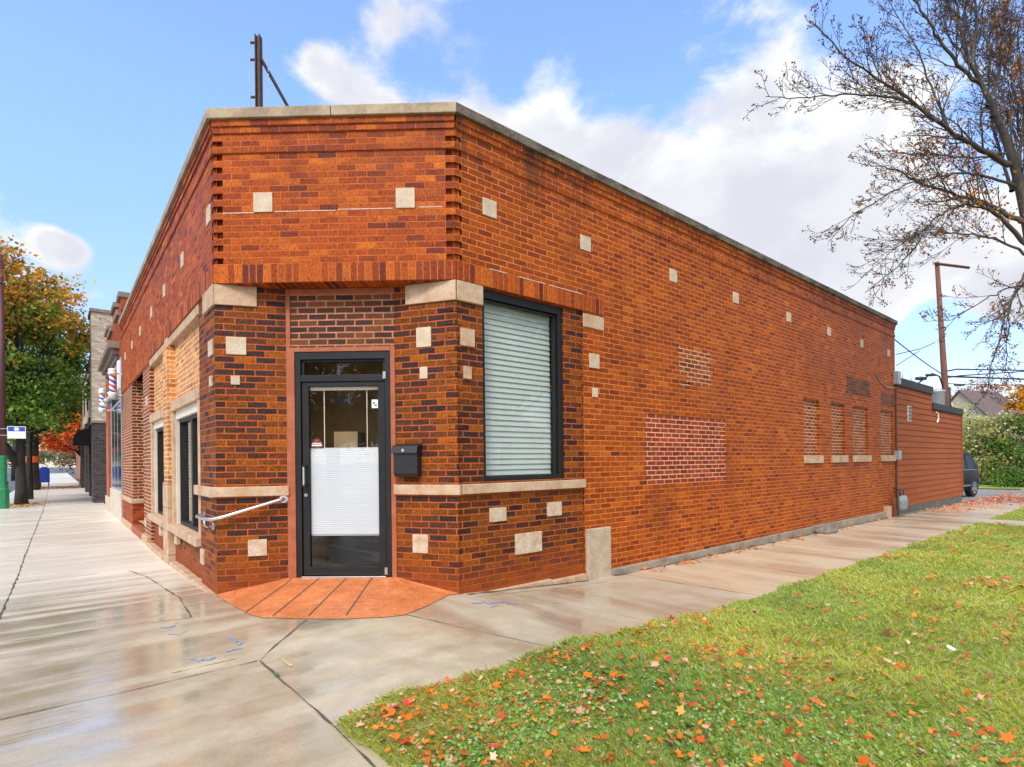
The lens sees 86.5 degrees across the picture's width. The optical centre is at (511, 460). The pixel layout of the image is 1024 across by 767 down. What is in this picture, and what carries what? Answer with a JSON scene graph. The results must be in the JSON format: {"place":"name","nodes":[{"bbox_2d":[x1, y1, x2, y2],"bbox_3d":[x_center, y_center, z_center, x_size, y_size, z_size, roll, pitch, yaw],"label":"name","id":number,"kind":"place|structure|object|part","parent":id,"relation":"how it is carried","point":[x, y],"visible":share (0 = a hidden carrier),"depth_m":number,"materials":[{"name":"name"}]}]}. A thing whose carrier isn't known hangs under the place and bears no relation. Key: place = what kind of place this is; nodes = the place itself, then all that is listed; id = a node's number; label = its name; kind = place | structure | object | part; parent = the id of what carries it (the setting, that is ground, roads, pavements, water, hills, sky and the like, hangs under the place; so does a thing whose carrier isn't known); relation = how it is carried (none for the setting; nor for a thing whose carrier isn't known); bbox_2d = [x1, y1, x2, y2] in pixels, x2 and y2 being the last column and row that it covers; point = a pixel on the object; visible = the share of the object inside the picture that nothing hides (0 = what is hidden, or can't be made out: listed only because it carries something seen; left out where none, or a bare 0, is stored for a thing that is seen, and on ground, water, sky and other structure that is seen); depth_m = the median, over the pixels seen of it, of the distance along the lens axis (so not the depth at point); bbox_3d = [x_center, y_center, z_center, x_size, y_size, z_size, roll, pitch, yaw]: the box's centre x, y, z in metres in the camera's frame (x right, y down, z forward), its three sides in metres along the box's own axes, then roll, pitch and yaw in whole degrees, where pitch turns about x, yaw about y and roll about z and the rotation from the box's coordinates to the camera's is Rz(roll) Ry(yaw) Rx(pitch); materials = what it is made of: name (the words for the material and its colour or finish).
{"place":"outdoors","nodes":[
{"label":"outdoors","id":0,"kind":"place"},
{"bbox_2d":[41,473,78,485],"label":"sidewalk","id":1,"kind":"structure","parent":0,"point":[61,479],"depth_m":53.00,"materials":[{"name":"concrete"}]},
{"bbox_2d":[39,467,49,486],"bbox_3d":[-31.006,1.079,36.115,0.520,1.380,0.600,-1,0,-40],"label":"collection mailbox","id":2,"kind":"object","parent":1,"relation":"on","point":[44,474],"visible":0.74,"depth_m":35.88,"materials":[{"name":"blue paint"}]},
{"bbox_2d":[71,308,112,503],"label":"pale brick building","id":3,"kind":"structure","parent":0,"point":[89,438],"depth_m":21.07,"materials":[{"name":"grey brick"}]},
{"bbox_2d":[81,404,82,421],"bbox_3d":[-26.747,-3.175,33.973,0.170,1.400,1.600,-1,0,-40],"label":"window","id":4,"kind":"structure","parent":3,"relation":"in","point":[81,404],"depth_m":34.12,"materials":[{"name":"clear glass"}]},
{"bbox_2d":[0,488,515,766],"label":"sidewalk","id":5,"kind":"structure","parent":0,"point":[121,645],"depth_m":3.60,"materials":[{"name":"concrete"}]},
{"bbox_2d":[0,254,9,508],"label":"street lamp post","id":6,"kind":"object","parent":5,"relation":"on","point":[4,498],"visible":1,"depth_m":18.60,"materials":[{"name":"green metal"}]},
{"bbox_2d":[0,426,25,438],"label":"bus stop sign","id":7,"kind":"object","parent":6,"relation":"attached to","point":[16,432],"visible":1,"depth_m":18.73,"materials":[{"name":"white metal"}]},
{"bbox_2d":[6,374,82,489],"bbox_3d":[-28.894,-2.260,33.762,6.753,8.115,5.658,-1,0,-40],"label":"street tree","id":8,"kind":"object","parent":5,"relation":"on","point":[68,414],"visible":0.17,"depth_m":33.15,"materials":[{"name":"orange plant"}]},
{"bbox_2d":[10,486,80,506],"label":"fallen leaves","id":9,"kind":"object","parent":5,"relation":"on","point":[36,503],"visible":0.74,"depth_m":34.08,"materials":[{"name":"orange plant"}]},
{"bbox_2d":[5,287,89,498],"bbox_3d":[-20.846,-3.185,24.111,5.208,9.798,4.932,-1,0,-4],"label":"street tree","id":10,"kind":"object","parent":5,"relation":"on","point":[79,367],"visible":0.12,"depth_m":24.31,"materials":[{"name":"green plant"}]},
{"bbox_2d":[0,235,100,504],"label":"street tree","id":11,"kind":"object","parent":5,"relation":"on","point":[39,320],"visible":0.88,"depth_m":20.09,"materials":[{"name":"green plant"}]},
{"bbox_2d":[253,615,322,628],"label":"corner pavement","id":12,"kind":"structure","parent":0,"point":[273,623],"depth_m":4.65,"materials":[{"name":"concrete"}]},
{"bbox_2d":[218,577,458,618],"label":"ramp","id":13,"kind":"structure","parent":12,"relation":"on","point":[323,598],"depth_m":5.24,"materials":[{"name":"orange paint"}]},
{"bbox_2d":[7,467,1016,492],"bbox_3d":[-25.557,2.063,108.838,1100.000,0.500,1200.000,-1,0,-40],"label":"ground","id":14,"kind":"structure","parent":0,"point":[12,485],"depth_m":98.62,"materials":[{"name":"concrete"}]},
{"bbox_2d":[6,439,65,468],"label":"street tree","id":15,"kind":"object","parent":14,"relation":"on","point":[47,456],"visible":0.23,"depth_m":105.34,"materials":[{"name":"green plant"}]},
{"bbox_2d":[11,415,67,480],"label":"street tree","id":16,"kind":"object","parent":14,"relation":"on","point":[13,468],"visible":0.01,"depth_m":57.39,"materials":[{"name":"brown plant"}]},
{"bbox_2d":[39,394,80,483],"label":"maple tree","id":17,"kind":"object","parent":14,"relation":"on","point":[59,444],"visible":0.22,"depth_m":42.53,"materials":[{"name":"red plant"}]},
{"bbox_2d":[50,441,75,472],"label":"street tree","id":18,"kind":"object","parent":14,"relation":"on","point":[68,458],"visible":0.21,"depth_m":115.62,"materials":[{"name":"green plant"}]},
{"bbox_2d":[76,453,79,479],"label":"brick building","id":19,"kind":"structure","parent":14,"relation":"on","point":[77,466],"depth_m":63.54,"materials":[{"name":"orange brick"}]},
{"bbox_2d":[98,291,129,521],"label":"barber shop","id":20,"kind":"structure","parent":14,"relation":"on","point":[111,356],"depth_m":15.21,"materials":[{"name":"beige stone"}]},
{"bbox_2d":[98,388,110,412],"bbox_3d":[-12.389,-1.831,16.539,0.298,0.741,0.188,-1,0,-66],"label":"barber pole","id":21,"kind":"object","parent":20,"relation":"attached to","point":[102,392],"visible":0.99,"depth_m":16.43,"materials":[{"name":"white paint"}]},
{"bbox_2d":[100,398,114,406],"bbox_3d":[-11.290,-1.642,15.208,0.342,0.256,0.200,-1,0,-40],"label":"wall lamp","id":22,"kind":"object","parent":20,"relation":"attached to","point":[102,404],"visible":0.59,"depth_m":15.12,"materials":[{"name":"white paint"}]},
{"bbox_2d":[102,396,117,403],"bbox_3d":[-10.714,-1.648,14.517,0.342,0.256,0.200,-1,0,-40],"label":"wall lamp","id":23,"kind":"object","parent":20,"relation":"attached to","point":[107,400],"visible":0.89,"depth_m":14.42,"materials":[{"name":"white glass"}]},
{"bbox_2d":[110,357,122,491],"bbox_3d":[-11.020,-0.918,15.277,0.172,3.442,3.633,-1,0,-40],"label":"shop window","id":24,"kind":"structure","parent":20,"relation":"in","point":[116,405],"depth_m":15.00,"materials":[{"name":"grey glass"}]},
{"bbox_2d":[118,102,897,594],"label":"corner shop","id":25,"kind":"structure","parent":14,"relation":"on","point":[560,368],"depth_m":6.24,"materials":[{"name":"orange brick"}]},
{"bbox_2d":[108,368,121,397],"bbox_3d":[-9.920,-1.936,13.583,0.283,0.741,0.188,-1,0,-68],"label":"barber pole","id":26,"kind":"object","parent":25,"relation":"attached to","point":[112,373],"visible":1,"depth_m":13.48,"materials":[{"name":"white paint"}]},
{"bbox_2d":[147,408,163,526],"bbox_3d":[-5.798,0.095,8.998,0.220,1.830,1.810,-1,0,-40],"label":"window","id":27,"kind":"structure","parent":25,"relation":"in","point":[156,419],"depth_m":9.54,"materials":[{"name":"stone"}]},
{"bbox_2d":[167,386,200,546],"bbox_3d":[-4.224,0.068,7.108,0.220,1.850,2.110,-1,0,-40],"label":"window","id":28,"kind":"structure","parent":25,"relation":"in","point":[185,410],"depth_m":7.48,"materials":[{"name":"stone"}]},
{"bbox_2d":[195,496,287,529],"bbox_3d":[-2.963,0.543,5.705,1.110,0.358,0.452,-1,0,15],"label":"handrail","id":29,"kind":"object","parent":25,"relation":"attached to","point":[282,499],"visible":1,"depth_m":5.62,"materials":[{"name":"metal"}]},
{"bbox_2d":[249,33,288,106],"bbox_3d":[-3.560,-4.681,8.123,0.603,3.135,0.185,-1,0,-40],"label":"roof sign post","id":30,"kind":"object","parent":25,"relation":"on","point":[260,63],"visible":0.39,"depth_m":7.99,"materials":[{"name":"metal"}]},
{"bbox_2d":[302,371,387,574],"bbox_3d":[-1.777,0.136,5.808,0.905,2.156,0.159,-1,0,-2],"label":"door","id":31,"kind":"structure","parent":25,"relation":"in","point":[344,489],"depth_m":5.82,"materials":[{"name":"black paint"}]},
{"bbox_2d":[329,535,379,565],"bbox_3d":[-1.580,0.686,6.271,0.960,1.120,0.460,-1,0,1],"label":"counter","id":32,"kind":"object","parent":25,"relation":"on","point":[355,550],"visible":0.05,"depth_m":6.07,"materials":[{"name":"black plastic"}]},
{"bbox_2d":[334,432,365,447],"bbox_3d":[-1.863,-0.101,6.268,0.270,0.460,0.300,-1,0,1],"label":"cardboard box","id":33,"kind":"object","parent":32,"relation":"on","point":[349,439],"visible":0.45,"depth_m":6.12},
{"bbox_2d":[391,443,421,476],"bbox_3d":[-1.090,-0.011,5.638,0.295,0.344,0.129,-1,0,18],"label":"wall mailbox","id":34,"kind":"object","parent":25,"relation":"attached to","point":[406,460],"depth_m":5.60,"materials":[{"name":"black plastic"}]},
{"bbox_2d":[482,290,563,481],"bbox_3d":[0.103,-0.811,6.227,1.220,2.056,0.133,-1,0,-40],"label":"window","id":35,"kind":"structure","parent":25,"relation":"in","point":[515,331],"depth_m":6.29,"materials":[{"name":"black paint"}]},
{"bbox_2d":[804,399,823,462],"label":"blocked window","id":36,"kind":"structure","parent":25,"relation":"in","point":[811,455],"depth_m":11.14,"materials":[{"name":"brown brick"}]},
{"bbox_2d":[831,403,848,462],"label":"blocked window","id":37,"kind":"structure","parent":25,"relation":"in","point":[837,456],"depth_m":12.02,"materials":[{"name":"brown brick"}]},
{"bbox_2d":[853,406,871,461],"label":"blocked window","id":38,"kind":"structure","parent":25,"relation":"in","point":[859,414],"depth_m":12.90,"materials":[{"name":"brown brick"}]},
{"bbox_2d":[880,411,895,460],"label":"blocked window","id":39,"kind":"structure","parent":25,"relation":"in","point":[885,417],"depth_m":14.12,"materials":[{"name":"brown brick"}]},
{"bbox_2d":[875,371,901,496],"bbox_3d":[9.693,-0.710,13.991,1.626,3.320,0.122,-1,0,-40],"label":"service conduit","id":40,"kind":"object","parent":25,"relation":"attached to","point":[896,382],"visible":0.98,"depth_m":14.44,"materials":[{"name":"metal"}]},
{"bbox_2d":[893,487,907,514],"bbox_3d":[10.106,1.040,14.109,0.297,0.692,0.488,-1,0,25],"label":"gas meter","id":41,"kind":"object","parent":25,"relation":"attached to","point":[901,502],"visible":1,"depth_m":13.98,"materials":[{"name":"grey paint"}]},
{"bbox_2d":[896,378,963,514],"bbox_3d":[11.201,-0.265,19.222,7.500,4.000,6.062,-1,0,-40],"label":"wood sided extension","id":42,"kind":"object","parent":14,"relation":"on","point":[930,447],"visible":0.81,"depth_m":16.48,"materials":[{"name":"red wood"}]},
{"bbox_2d":[907,406,910,420],"bbox_3d":[11.189,-1.335,15.348,0.300,0.420,0.054,-1,0,-40],"label":"window","id":43,"kind":"structure","parent":42,"relation":"in","point":[908,407],"depth_m":15.30,"materials":[{"name":"white paint"}]},
{"bbox_2d":[915,261,969,406],"bbox_3d":[20.143,-3.837,25.991,3.317,11.348,0.735,-1,0,-6],"label":"utility pole","id":44,"kind":"object","parent":14,"relation":"on","point":[942,396],"visible":0.58,"depth_m":25.89,"materials":[{"name":"brown wood"}]},
{"bbox_2d":[896,342,934,354],"bbox_3d":[17.903,-4.992,23.959,6.181,1.346,0.138,-1,0,-40],"label":"overhead cable","id":45,"kind":"object","parent":44,"relation":"attached to","point":[916,349],"visible":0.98,"depth_m":23.50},
{"bbox_2d":[895,339,941,373],"bbox_3d":[17.658,-4.418,23.498,7.648,0.647,0.040,-1,0,-41],"label":"overhead cable","id":46,"kind":"object","parent":44,"relation":"attached to","point":[916,356],"visible":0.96,"depth_m":22.98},
{"bbox_2d":[947,369,1023,370],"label":"overhead cable","id":47,"kind":"object","parent":44,"relation":"attached to","point":[984,369],"visible":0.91,"depth_m":27.05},
{"bbox_2d":[948,376,1023,379],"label":"overhead cable","id":48,"kind":"object","parent":44,"relation":"attached to","point":[984,377],"visible":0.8,"depth_m":27.33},
{"bbox_2d":[948,371,1023,377],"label":"overhead cable","id":49,"kind":"object","parent":44,"relation":"attached to","point":[983,374],"visible":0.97,"depth_m":27.07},
{"bbox_2d":[948,383,1023,385],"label":"overhead cable","id":50,"kind":"object","parent":44,"relation":"attached to","point":[983,384],"visible":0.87,"depth_m":26.70,"materials":[{"name":"black rubber"}]},
{"bbox_2d":[951,376,1016,397],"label":"autumn tree","id":51,"kind":"object","parent":14,"relation":"on","point":[983,382],"visible":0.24,"depth_m":103.07,"materials":[{"name":"brown plant"}]},
{"bbox_2d":[951,390,1023,445],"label":"gable house","id":52,"kind":"structure","parent":14,"relation":"on","point":[987,403],"depth_m":79.27,"materials":[{"name":"grey"}]},
{"bbox_2d":[0,0,1023,467],"label":"sky","id":53,"kind":"structure","parent":0,"point":[104,103],"materials":[{"name":"blue"}]},
{"bbox_2d":[272,501,1023,705],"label":"side sidewalk","id":54,"kind":"structure","parent":0,"point":[368,659],"depth_m":5.11,"materials":[{"name":"concrete"}]},
{"bbox_2d":[814,523,838,534],"bbox_3d":[6.409,1.444,11.078,0.669,0.346,0.339,-1,0,-40],"label":"boulder","id":55,"kind":"object","parent":54,"relation":"on","point":[827,529],"visible":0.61,"depth_m":10.94,"materials":[{"name":"grey stone"}]},
{"bbox_2d":[643,489,1023,570],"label":"fallen leaves","id":56,"kind":"object","parent":54,"relation":"on","point":[966,502],"depth_m":20.38,"materials":[{"name":"brown plant"}]},
{"bbox_2d":[331,507,1023,766],"bbox_3d":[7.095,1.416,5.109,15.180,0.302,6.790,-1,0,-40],"label":"lawn","id":57,"kind":"structure","parent":0,"point":[387,761],"depth_m":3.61,"materials":[{"name":"plant"}]},
{"bbox_2d":[343,515,1023,766],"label":"leaf crumbs","id":58,"kind":"object","parent":57,"relation":"on","point":[687,694],"visible":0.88,"depth_m":2.94,"materials":[{"name":"orange plant"}]},
{"bbox_2d":[347,515,1023,766],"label":"fallen leaves","id":59,"kind":"object","parent":57,"relation":"on","point":[1005,737],"visible":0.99,"depth_m":2.92,"materials":[{"name":"orange plant"}]},
{"bbox_2d":[402,593,1023,766],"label":"clover","id":60,"kind":"object","parent":57,"relation":"on","point":[551,723],"visible":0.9,"depth_m":2.64,"materials":[{"name":"green plant"}]},
{"bbox_2d":[743,0,1023,415],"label":"parkway tree","id":61,"kind":"object","parent":57,"relation":"on","point":[1013,163],"visible":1,"depth_m":9.89,"materials":[{"name":"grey plant"}]},
{"bbox_2d":[963,452,979,496],"bbox_3d":[16.982,0.553,22.206,4.910,1.820,2.062,-1,0,-32],"label":"parked suv","id":62,"kind":"object","parent":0,"point":[971,475],"visible":0.27,"depth_m":22.12,"materials":[{"name":"black paint"}]},
{"bbox_3d":[18.780,0.049,22.353,0.670,0.530,0.126,-1,0,-32],"label":"window","id":63,"kind":"part","parent":62,"relation":"part of","materials":[{"name":"grey glass"}]},
{"bbox_2d":[978,477,1023,488],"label":"verge","id":64,"kind":"structure","parent":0,"point":[987,486],"depth_m":28.88,"materials":[{"name":"plant"}]},
{"bbox_2d":[951,402,1016,484],"bbox_3d":[28.103,-0.957,32.885,5.348,5.395,4.922,-1,0,-27],"label":"shrub","id":65,"kind":"object","parent":64,"relation":"on","point":[969,447],"visible":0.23,"depth_m":32.09,"materials":[{"name":"green plant"}]},
{"bbox_2d":[963,410,1023,484],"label":"shrub","id":66,"kind":"object","parent":64,"relation":"on","point":[978,421],"visible":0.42,"depth_m":31.37,"materials":[{"name":"green plant"}]},
{"bbox_2d":[973,414,1023,482],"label":"shrub","id":67,"kind":"object","parent":64,"relation":"on","point":[1003,443],"visible":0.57,"depth_m":30.78,"materials":[{"name":"green plant"}]},
{"bbox_2d":[979,461,1023,489],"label":"shrub","id":68,"kind":"object","parent":64,"relation":"on","point":[1010,478],"visible":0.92,"depth_m":28.84,"materials":[{"name":"green plant"}]},
{"bbox_2d":[1002,382,1023,418],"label":"autumn tree","id":69,"kind":"object","parent":64,"relation":"on","point":[1018,406],"visible":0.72,"depth_m":40.20,"materials":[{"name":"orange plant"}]},
{"bbox_2d":[982,519,1023,524],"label":"lawn path","id":70,"kind":"structure","parent":0,"point":[991,521],"depth_m":12.91,"materials":[{"name":"concrete"}]},
{"bbox_2d":[991,509,1022,520],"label":"lawn","id":71,"kind":"structure","parent":0,"point":[1010,518],"depth_m":13.52,"materials":[{"name":"plant"}]}
]}

